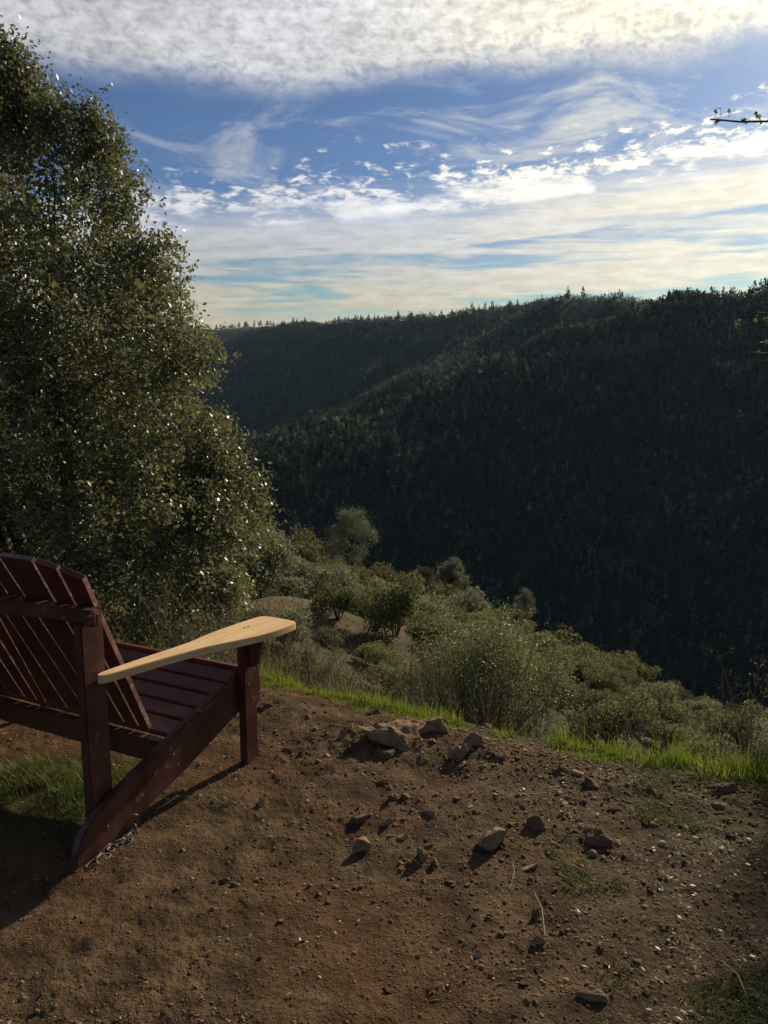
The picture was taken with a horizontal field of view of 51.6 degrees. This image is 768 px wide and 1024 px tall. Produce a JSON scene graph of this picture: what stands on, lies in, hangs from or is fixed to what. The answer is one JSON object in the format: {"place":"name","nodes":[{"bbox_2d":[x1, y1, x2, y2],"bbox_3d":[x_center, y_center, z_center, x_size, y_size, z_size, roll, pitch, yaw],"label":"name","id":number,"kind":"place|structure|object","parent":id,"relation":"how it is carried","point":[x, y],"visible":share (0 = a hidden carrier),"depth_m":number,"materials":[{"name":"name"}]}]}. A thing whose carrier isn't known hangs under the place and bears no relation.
{"place":"outdoors","nodes":[
{"label":"outdoors","id":0,"kind":"place"},
{"bbox_2d":[0,677,767,1023],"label":"ground","id":1,"kind":"structure","parent":0,"point":[176,913],"depth_m":2.39,"materials":[{"name":"brown soil"}]},
{"bbox_2d":[85,814,137,868],"bbox_3d":[-0.882,1.075,2.601,0.047,0.068,0.241,5,10,27],"label":"chain","id":2,"kind":"object","parent":1,"relation":"on","point":[116,846],"visible":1,"depth_m":2.62,"materials":[{"name":"metal"}]},
{"bbox_2d":[0,552,295,869],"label":"chair","id":3,"kind":"object","parent":1,"relation":"on","point":[61,648],"visible":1,"depth_m":2.87,"materials":[{"name":"red paint"}]},
{"bbox_2d":[257,703,272,710],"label":"stone","id":4,"kind":"object","parent":1,"relation":"on","point":[261,707],"visible":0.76,"depth_m":3.73,"materials":[{"name":"grey stone"}]},
{"bbox_2d":[350,813,366,823],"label":"stone","id":5,"kind":"object","parent":1,"relation":"on","point":[360,818],"visible":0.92,"depth_m":2.78,"materials":[{"name":"stone"}]},
{"bbox_2d":[352,836,371,853],"bbox_3d":[-0.072,1.120,2.627,0.041,0.088,0.071,7,12,38],"label":"stone","id":6,"kind":"object","parent":1,"relation":"on","point":[362,843],"visible":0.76,"depth_m":2.62,"materials":[{"name":"brown stone"}]},
{"bbox_2d":[0,742,767,1023],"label":"turf","id":7,"kind":"structure","parent":1,"relation":"on","point":[75,779],"depth_m":2.91,"materials":[{"name":"green plant"}]},
{"bbox_2d":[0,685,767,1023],"bbox_3d":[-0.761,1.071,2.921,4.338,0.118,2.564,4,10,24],"label":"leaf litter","id":8,"kind":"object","parent":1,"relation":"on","point":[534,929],"visible":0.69,"depth_m":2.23,"materials":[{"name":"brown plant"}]},
{"bbox_2d":[374,747,397,758],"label":"rock","id":9,"kind":"object","parent":1,"relation":"on","point":[385,753],"visible":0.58,"depth_m":3.25,"materials":[{"name":"stone"}]},
{"bbox_2d":[380,818,393,825],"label":"stone","id":10,"kind":"object","parent":1,"relation":"on","point":[386,821],"visible":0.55,"depth_m":2.78,"materials":[{"name":"grey stone"}]},
{"bbox_2d":[359,719,419,751],"bbox_3d":[0.059,0.969,3.390,0.276,0.152,0.224,-9,13,-43],"label":"rock","id":11,"kind":"object","parent":1,"relation":"on","point":[402,734],"visible":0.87,"depth_m":3.33,"materials":[{"name":"brown stone"}]},
{"bbox_2d":[387,793,399,800],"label":"stone","id":12,"kind":"object","parent":1,"relation":"on","point":[393,796],"visible":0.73,"depth_m":2.92,"materials":[{"name":"grey stone"}]},
{"bbox_2d":[417,847,427,862],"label":"stone","id":13,"kind":"object","parent":1,"relation":"on","point":[422,854],"visible":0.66,"depth_m":2.56,"materials":[{"name":"grey stone"}]},
{"bbox_2d":[416,755,429,763],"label":"stone","id":14,"kind":"object","parent":1,"relation":"on","point":[421,759],"visible":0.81,"depth_m":3.21,"materials":[{"name":"grey stone"}]},
{"bbox_2d":[417,716,446,733],"bbox_3d":[0.167,0.948,3.468,0.210,0.089,0.144,-12,11,-24],"label":"rock","id":15,"kind":"object","parent":1,"relation":"on","point":[426,728],"visible":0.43,"depth_m":3.42,"materials":[{"name":"brown stone"}]},
{"bbox_2d":[104,570,767,762],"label":"dry weeds","id":16,"kind":"object","parent":1,"relation":"on","point":[186,624],"visible":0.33,"depth_m":5.04,"materials":[{"name":"green plant"}]},
{"bbox_2d":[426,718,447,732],"bbox_3d":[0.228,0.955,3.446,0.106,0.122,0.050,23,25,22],"label":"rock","id":17,"kind":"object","parent":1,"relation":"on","point":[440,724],"visible":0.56,"depth_m":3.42,"materials":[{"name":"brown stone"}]},
{"bbox_2d":[447,741,471,760],"bbox_3d":[0.314,0.995,3.245,0.065,0.125,0.119,7,12,37],"label":"rock","id":18,"kind":"object","parent":1,"relation":"on","point":[457,753],"visible":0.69,"depth_m":3.21,"materials":[{"name":"grey stone"}]},
{"bbox_2d":[461,733,482,745],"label":"rock","id":19,"kind":"object","parent":1,"relation":"on","point":[475,739],"visible":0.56,"depth_m":3.28,"materials":[{"name":"grey stone"}]},
{"bbox_2d":[475,826,507,850],"bbox_3d":[0.353,1.119,2.648,0.108,0.145,0.099,7,12,-2],"label":"rock","id":20,"kind":"object","parent":1,"relation":"on","point":[492,839],"visible":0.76,"depth_m":2.62,"materials":[{"name":"grey stone"}]},
{"bbox_2d":[522,863,537,870],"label":"stone","id":21,"kind":"object","parent":1,"relation":"on","point":[529,867],"visible":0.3,"depth_m":2.52,"materials":[{"name":"beige stone"}]},
{"bbox_2d":[531,909,539,918],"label":"stone","id":22,"kind":"object","parent":1,"relation":"on","point":[535,913],"visible":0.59,"depth_m":2.28,"materials":[{"name":"grey stone"}]},
{"bbox_2d":[525,815,547,830],"bbox_3d":[0.538,1.084,2.751,0.099,0.069,0.065,-4,10,-21],"label":"rock","id":23,"kind":"object","parent":1,"relation":"on","point":[536,822],"visible":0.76,"depth_m":2.74,"materials":[{"name":"stone"}]},
{"bbox_2d":[531,935,544,944],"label":"stone","id":24,"kind":"object","parent":1,"relation":"on","point":[539,940],"visible":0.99,"depth_m":2.17,"materials":[{"name":"grey stone"}]},
{"bbox_2d":[581,776,599,789],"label":"rock","id":25,"kind":"object","parent":1,"relation":"on","point":[589,782],"visible":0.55,"depth_m":3.01,"materials":[{"name":"stone"}]},
{"bbox_2d":[575,983,608,1002],"bbox_3d":[0.523,1.218,2.000,0.087,0.050,0.049,1,9,4],"label":"rock","id":26,"kind":"object","parent":1,"relation":"on","point":[594,992],"visible":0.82,"depth_m":1.98,"materials":[{"name":"grey stone"}]},
{"bbox_2d":[564,680,637,747],"bbox_3d":[1.606,1.839,5.949,0.428,1.112,0.518,-9,13,-44],"label":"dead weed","id":27,"kind":"object","parent":1,"relation":"on","point":[593,719],"visible":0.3,"depth_m":5.96,"materials":[{"name":"plant"}]},
{"bbox_2d":[584,828,620,847],"bbox_3d":[0.729,1.110,2.663,0.128,0.092,0.085,4,10,22],"label":"rock","id":28,"kind":"object","parent":1,"relation":"on","point":[596,837],"visible":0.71,"depth_m":2.64,"materials":[{"name":"stone"}]},
{"bbox_2d":[607,803,625,812],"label":"stone","id":29,"kind":"object","parent":1,"relation":"on","point":[618,808],"visible":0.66,"depth_m":2.86,"materials":[{"name":"grey stone"}]},
{"bbox_2d":[608,683,700,755],"bbox_3d":[1.782,1.813,5.427,0.523,1.268,0.482,0,9,0],"label":"dead weed","id":30,"kind":"object","parent":1,"relation":"on","point":[649,724],"visible":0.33,"depth_m":5.42,"materials":[{"name":"brown plant"}]},
{"bbox_2d":[667,688,767,762],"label":"dead weed","id":31,"kind":"object","parent":1,"relation":"on","point":[698,748],"visible":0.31,"depth_m":5.33,"materials":[{"name":"brown plant"}]},
{"bbox_2d":[715,781,737,792],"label":"rock","id":32,"kind":"object","parent":1,"relation":"on","point":[723,787],"visible":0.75,"depth_m":3.00,"materials":[{"name":"stone"}]},
{"bbox_2d":[709,647,767,762],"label":"dead weed","id":33,"kind":"object","parent":1,"relation":"on","point":[736,706],"visible":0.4,"depth_m":6.09,"materials":[{"name":"brown plant"}]},
{"bbox_2d":[724,655,767,765],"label":"dead weed","id":34,"kind":"object","parent":1,"relation":"on","point":[753,715],"visible":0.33,"depth_m":5.06,"materials":[{"name":"plant"}]},
{"bbox_2d":[0,290,767,711],"bbox_3d":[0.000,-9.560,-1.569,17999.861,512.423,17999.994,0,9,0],"label":"canyon hills","id":35,"kind":"structure","parent":0,"point":[458,548],"depth_m":950.63,"materials":[{"name":"green plant"}]},
{"bbox_2d":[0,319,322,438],"bbox_3d":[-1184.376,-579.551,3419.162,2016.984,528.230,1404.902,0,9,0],"label":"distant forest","id":36,"kind":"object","parent":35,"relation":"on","point":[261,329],"visible":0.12,"depth_m":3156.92,"materials":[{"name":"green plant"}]},
{"bbox_2d":[40,284,767,461],"bbox_3d":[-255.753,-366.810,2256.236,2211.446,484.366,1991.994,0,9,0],"label":"distant forest","id":37,"kind":"object","parent":35,"relation":"on","point":[340,404],"visible":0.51,"depth_m":2206.91,"materials":[{"name":"green plant"}]},
{"bbox_2d":[79,289,767,704],"bbox_3d":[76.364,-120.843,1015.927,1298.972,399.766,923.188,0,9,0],"label":"distant forest","id":38,"kind":"object","parent":35,"relation":"on","point":[653,475],"visible":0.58,"depth_m":914.80,"materials":[{"name":"green plant"}]},
{"bbox_2d":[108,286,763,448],"bbox_3d":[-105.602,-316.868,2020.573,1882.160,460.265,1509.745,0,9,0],"label":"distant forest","id":39,"kind":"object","parent":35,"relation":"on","point":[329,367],"visible":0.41,"depth_m":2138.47,"materials":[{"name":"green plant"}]},
{"bbox_2d":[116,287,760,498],"bbox_3d":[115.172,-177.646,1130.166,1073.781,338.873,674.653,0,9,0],"label":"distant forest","id":40,"kind":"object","parent":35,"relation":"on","point":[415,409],"visible":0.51,"depth_m":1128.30,"materials":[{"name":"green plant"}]},
{"bbox_2d":[17,500,750,761],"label":"hillside","id":41,"kind":"structure","parent":0,"point":[385,638],"depth_m":12.66,"materials":[{"name":"green plant"}]},
{"bbox_2d":[0,15,286,658],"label":"oak tree","id":42,"kind":"object","parent":41,"relation":"on","point":[25,100],"visible":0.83,"depth_m":6.42,"materials":[{"name":"green plant"}]},
{"bbox_2d":[183,565,265,589],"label":"shrub","id":43,"kind":"object","parent":41,"relation":"on","point":[257,585],"visible":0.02,"depth_m":13.86,"materials":[{"name":"green plant"}]},
{"bbox_2d":[214,603,274,626],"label":"shrub","id":44,"kind":"object","parent":41,"relation":"on","point":[254,614],"visible":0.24,"depth_m":10.85,"materials":[{"name":"green plant"}]},
{"bbox_2d":[240,524,276,553],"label":"shrub","id":45,"kind":"object","parent":41,"relation":"on","point":[263,526],"visible":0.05,"depth_m":31.23,"materials":[{"name":"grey plant"}]},
{"bbox_2d":[222,526,302,597],"bbox_3d":[-2.292,0.987,14.628,1.229,1.440,1.427,5,11,28],"label":"shrub","id":46,"kind":"object","parent":41,"relation":"on","point":[268,568],"visible":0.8,"depth_m":14.47,"materials":[{"name":"green plant"}]},
{"bbox_2d":[247,567,297,583],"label":"shrub","id":47,"kind":"object","parent":41,"relation":"on","point":[288,576],"visible":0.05,"depth_m":24.64,"materials":[{"name":"green plant"}]},
{"bbox_2d":[264,572,315,599],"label":"shrub","id":48,"kind":"object","parent":41,"relation":"on","point":[286,586],"visible":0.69,"depth_m":16.08,"materials":[{"name":"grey plant"}]},
{"bbox_2d":[267,602,313,647],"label":"shrub","id":49,"kind":"object","parent":41,"relation":"on","point":[288,614],"visible":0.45,"depth_m":10.70,"materials":[{"name":"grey plant"}]},
{"bbox_2d":[280,552,316,577],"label":"shrub","id":50,"kind":"object","parent":41,"relation":"on","point":[308,567],"visible":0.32,"depth_m":28.79,"materials":[{"name":"green plant"}]},
{"bbox_2d":[284,662,329,689],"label":"shrub","id":51,"kind":"object","parent":41,"relation":"on","point":[305,672],"visible":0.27,"depth_m":8.58,"materials":[{"name":"green plant"}]},
{"bbox_2d":[301,648,318,664],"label":"shrub","id":52,"kind":"object","parent":41,"relation":"on","point":[310,655],"visible":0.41,"depth_m":10.16,"materials":[{"name":"green plant"}]},
{"bbox_2d":[311,625,343,644],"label":"shrub","id":53,"kind":"object","parent":41,"relation":"on","point":[334,631],"visible":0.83,"depth_m":11.90,"materials":[{"name":"green plant"}]},
{"bbox_2d":[291,562,364,610],"bbox_3d":[-1.157,1.694,16.535,1.359,1.232,1.556,4,10,25],"label":"shrub","id":54,"kind":"object","parent":41,"relation":"on","point":[326,576],"visible":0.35,"depth_m":16.56,"materials":[{"name":"green plant"}]},
{"bbox_2d":[313,558,347,579],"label":"shrub","id":55,"kind":"object","parent":41,"relation":"on","point":[325,567],"visible":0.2,"depth_m":29.18,"materials":[{"name":"green plant"}]},
{"bbox_2d":[308,578,365,620],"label":"shrub","id":56,"kind":"object","parent":41,"relation":"on","point":[345,599],"visible":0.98,"depth_m":13.24,"materials":[{"name":"green plant"}]},
{"bbox_2d":[322,506,382,568],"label":"rim tree","id":57,"kind":"object","parent":41,"relation":"on","point":[340,531],"visible":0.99,"depth_m":47.35,"materials":[{"name":"green plant"}]},
{"bbox_2d":[347,564,359,580],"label":"shrub","id":58,"kind":"object","parent":41,"relation":"on","point":[356,569],"visible":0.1,"depth_m":33.07,"materials":[{"name":"green plant"}]},
{"bbox_2d":[355,591,386,620],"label":"shrub","id":59,"kind":"object","parent":41,"relation":"on","point":[365,601],"visible":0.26,"depth_m":14.63,"materials":[{"name":"green plant"}]},
{"bbox_2d":[344,584,407,619],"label":"shrub","id":60,"kind":"object","parent":41,"relation":"on","point":[360,613],"visible":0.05,"depth_m":16.82,"materials":[{"name":"green plant"}]},
{"bbox_2d":[355,635,404,666],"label":"shrub","id":61,"kind":"object","parent":41,"relation":"on","point":[377,658],"visible":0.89,"depth_m":11.25,"materials":[{"name":"green plant"}]},
{"bbox_2d":[9,472,763,760],"bbox_3d":[-5.881,7.891,44.016,54.633,26.699,56.516,6,11,32],"label":"scrub cover","id":62,"kind":"object","parent":41,"relation":"on","point":[309,548],"visible":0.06,"depth_m":35.13,"materials":[{"name":"green plant"}]},
{"bbox_2d":[363,664,422,697],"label":"shrub","id":63,"kind":"object","parent":41,"relation":"on","point":[379,669],"visible":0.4,"depth_m":10.13,"materials":[{"name":"green plant"}]},
{"bbox_2d":[361,570,425,636],"bbox_3d":[0.162,1.601,13.170,1.078,1.219,1.120,0,9,3],"label":"shrub","id":64,"kind":"object","parent":41,"relation":"on","point":[402,600],"visible":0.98,"depth_m":13.07,"materials":[{"name":"green plant"}]},
{"bbox_2d":[410,564,437,596],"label":"rim tree","id":65,"kind":"object","parent":41,"relation":"on","point":[424,570],"visible":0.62,"depth_m":51.13,"materials":[{"name":"brown plant"}]},
{"bbox_2d":[415,610,437,622],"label":"shrub","id":66,"kind":"object","parent":41,"relation":"on","point":[423,613],"visible":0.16,"depth_m":14.31,"materials":[{"name":"green plant"}]},
{"bbox_2d":[406,604,447,631],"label":"shrub","id":67,"kind":"object","parent":41,"relation":"on","point":[432,609],"visible":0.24,"depth_m":16.59,"materials":[{"name":"green plant"}]},
{"bbox_2d":[102,606,752,764],"bbox_3d":[1.369,2.121,6.580,12.374,3.838,5.279,4,10,25],"label":"brush","id":68,"kind":"object","parent":41,"relation":"on","point":[355,692],"visible":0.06,"depth_m":7.84,"materials":[{"name":"green plant"}]},
{"bbox_2d":[406,591,451,628],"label":"shrub","id":69,"kind":"object","parent":41,"relation":"on","point":[430,601],"visible":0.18,"depth_m":19.48,"materials":[{"name":"green plant"}]},
{"bbox_2d":[405,609,468,642],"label":"shrub","id":70,"kind":"object","parent":41,"relation":"on","point":[426,626],"visible":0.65,"depth_m":13.53,"materials":[{"name":"green plant"}]},
{"bbox_2d":[430,554,473,600],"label":"rim tree","id":71,"kind":"object","parent":41,"relation":"on","point":[451,571],"visible":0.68,"depth_m":46.77,"materials":[{"name":"green plant"}]},
{"bbox_2d":[445,605,469,623],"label":"shrub","id":72,"kind":"object","parent":41,"relation":"on","point":[456,617],"visible":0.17,"depth_m":24.29,"materials":[{"name":"green plant"}]},
{"bbox_2d":[446,585,492,614],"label":"shrub","id":73,"kind":"object","parent":41,"relation":"on","point":[474,599],"visible":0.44,"depth_m":32.37,"materials":[{"name":"green plant"}]},
{"bbox_2d":[445,619,494,639],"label":"shrub","id":74,"kind":"object","parent":41,"relation":"on","point":[485,624],"visible":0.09,"depth_m":18.42,"materials":[{"name":"green plant"}]},
{"bbox_2d":[380,596,589,738],"bbox_3d":[1.094,1.734,8.567,2.267,1.678,2.071,0,9,0],"label":"leafy bush","id":75,"kind":"object","parent":41,"relation":"on","point":[469,660],"visible":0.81,"depth_m":8.38,"materials":[{"name":"green plant"}]},
{"bbox_2d":[468,604,516,634],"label":"shrub","id":76,"kind":"object","parent":41,"relation":"on","point":[482,614],"visible":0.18,"depth_m":29.37,"materials":[{"name":"green plant"}]},
{"bbox_2d":[507,622,533,639],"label":"shrub","id":77,"kind":"object","parent":41,"relation":"on","point":[526,630],"visible":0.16,"depth_m":25.58,"materials":[{"name":"green plant"}]},
{"bbox_2d":[502,634,538,653],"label":"shrub","id":78,"kind":"object","parent":41,"relation":"on","point":[527,643],"visible":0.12,"depth_m":22.18,"materials":[{"name":"green plant"}]},
{"bbox_2d":[511,586,536,631],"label":"rim tree","id":79,"kind":"object","parent":41,"relation":"on","point":[526,595],"visible":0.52,"depth_m":50.67,"materials":[{"name":"green plant"}]},
{"bbox_2d":[523,650,567,696],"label":"shrub","id":80,"kind":"object","parent":41,"relation":"on","point":[544,653],"visible":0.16,"depth_m":13.12,"materials":[{"name":"green plant"}]},
{"bbox_2d":[527,624,572,655],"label":"shrub","id":81,"kind":"object","parent":41,"relation":"on","point":[541,635],"visible":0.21,"depth_m":22.85,"materials":[{"name":"green plant"}]},
{"bbox_2d":[547,678,574,710],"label":"shrub","id":82,"kind":"object","parent":41,"relation":"on","point":[560,698],"visible":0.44,"depth_m":12.34,"materials":[{"name":"green plant"}]},
{"bbox_2d":[538,636,611,672],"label":"shrub","id":83,"kind":"object","parent":41,"relation":"on","point":[571,650],"visible":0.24,"depth_m":21.94,"materials":[{"name":"green plant"}]},
{"bbox_2d":[562,649,614,682],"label":"shrub","id":84,"kind":"object","parent":41,"relation":"on","point":[586,664],"visible":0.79,"depth_m":15.15,"materials":[{"name":"green plant"}]},
{"bbox_2d":[562,682,614,715],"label":"shrub","id":85,"kind":"object","parent":41,"relation":"on","point":[600,697],"visible":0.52,"depth_m":12.27,"materials":[{"name":"green plant"}]},
{"bbox_2d":[581,668,624,694],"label":"shrub","id":86,"kind":"object","parent":41,"relation":"on","point":[607,680],"visible":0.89,"depth_m":14.32,"materials":[{"name":"green plant"}]},
{"bbox_2d":[563,689,660,748],"bbox_3d":[2.977,2.852,10.501,1.120,0.966,1.420,8,12,41],"label":"shrub","id":87,"kind":"object","parent":41,"relation":"on","point":[629,711],"visible":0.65,"depth_m":10.43,"materials":[{"name":"green plant"}]},
{"bbox_2d":[596,650,639,676],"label":"shrub","id":88,"kind":"object","parent":41,"relation":"on","point":[613,659],"visible":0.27,"depth_m":30.09,"materials":[{"name":"green plant"}]},
{"bbox_2d":[611,659,631,691],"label":"shrub","id":89,"kind":"object","parent":41,"relation":"on","point":[626,675],"visible":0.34,"depth_m":23.88,"materials":[{"name":"green plant"}]},
{"bbox_2d":[626,673,643,690],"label":"shrub","id":90,"kind":"object","parent":41,"relation":"on","point":[636,679],"visible":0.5,"depth_m":24.97,"materials":[{"name":"green plant"}]},
{"bbox_2d":[613,679,662,718],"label":"shrub","id":91,"kind":"object","parent":41,"relation":"on","point":[635,690],"visible":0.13,"depth_m":18.95,"materials":[{"name":"green plant"}]},
{"bbox_2d":[640,680,677,702],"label":"shrub","id":92,"kind":"object","parent":41,"relation":"on","point":[669,685],"visible":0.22,"depth_m":22.56,"materials":[{"name":"green plant"}]},
{"bbox_2d":[625,716,701,749],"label":"shrub","id":93,"kind":"object","parent":41,"relation":"on","point":[678,730],"visible":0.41,"depth_m":12.56,"materials":[{"name":"green plant"}]},
{"bbox_2d":[642,685,701,733],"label":"shrub","id":94,"kind":"object","parent":41,"relation":"on","point":[677,707],"visible":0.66,"depth_m":15.61,"materials":[{"name":"green plant"}]},
{"bbox_2d":[677,688,699,711],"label":"shrub","id":95,"kind":"object","parent":41,"relation":"on","point":[685,696],"visible":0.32,"depth_m":29.20,"materials":[{"name":"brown plant"}]},
{"bbox_2d":[680,710,707,733],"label":"shrub","id":96,"kind":"object","parent":41,"relation":"on","point":[696,719],"visible":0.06,"depth_m":19.11,"materials":[{"name":"green plant"}]},
{"bbox_2d":[690,697,713,717],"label":"shrub","id":97,"kind":"object","parent":41,"relation":"on","point":[700,705],"visible":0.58,"depth_m":24.39,"materials":[{"name":"green plant"}]},
{"bbox_2d":[675,723,753,765],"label":"shrub","id":98,"kind":"object","parent":41,"relation":"on","point":[700,740],"visible":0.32,"depth_m":10.81,"materials":[{"name":"green plant"}]},
{"bbox_2d":[715,702,738,720],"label":"shrub","id":99,"kind":"object","parent":41,"relation":"on","point":[729,704],"visible":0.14,"depth_m":27.64,"materials":[{"name":"green plant"}]},
{"bbox_2d":[697,699,762,758],"bbox_3d":[5.795,3.892,13.659,1.683,1.338,0.968,-8,12,-42],"label":"shrub","id":100,"kind":"object","parent":41,"relation":"on","point":[712,714],"visible":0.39,"depth_m":13.60,"materials":[{"name":"green plant"}]},
{"bbox_2d":[697,715,767,754],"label":"shrub","id":101,"kind":"object","parent":41,"relation":"on","point":[763,730],"visible":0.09,"depth_m":17.52,"materials":[{"name":"green plant"}]},
{"bbox_2d":[700,724,766,758],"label":"shrub","id":102,"kind":"object","parent":41,"relation":"on","point":[760,739],"visible":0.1,"depth_m":16.50,"materials":[{"name":"green plant"}]},
{"bbox_2d":[710,108,767,353],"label":"oak tree","id":103,"kind":"object","parent":41,"relation":"on","point":[760,121],"visible":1,"depth_m":4.62,"materials":[{"name":"green plant"}]},
{"bbox_2d":[751,737,767,761],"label":"shrub","id":104,"kind":"object","parent":41,"relation":"on","point":[764,747],"visible":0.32,"depth_m":14.91,"materials":[{"name":"green plant"}]},
{"bbox_2d":[0,0,767,329],"label":"sky","id":105,"kind":"structure","parent":0,"point":[320,161],"materials":[{"name":"blue"}]},
{"bbox_2d":[113,633,767,782],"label":"grass","id":106,"kind":"structure","parent":0,"point":[281,680],"depth_m":3.46,"materials":[{"name":"green plant"}]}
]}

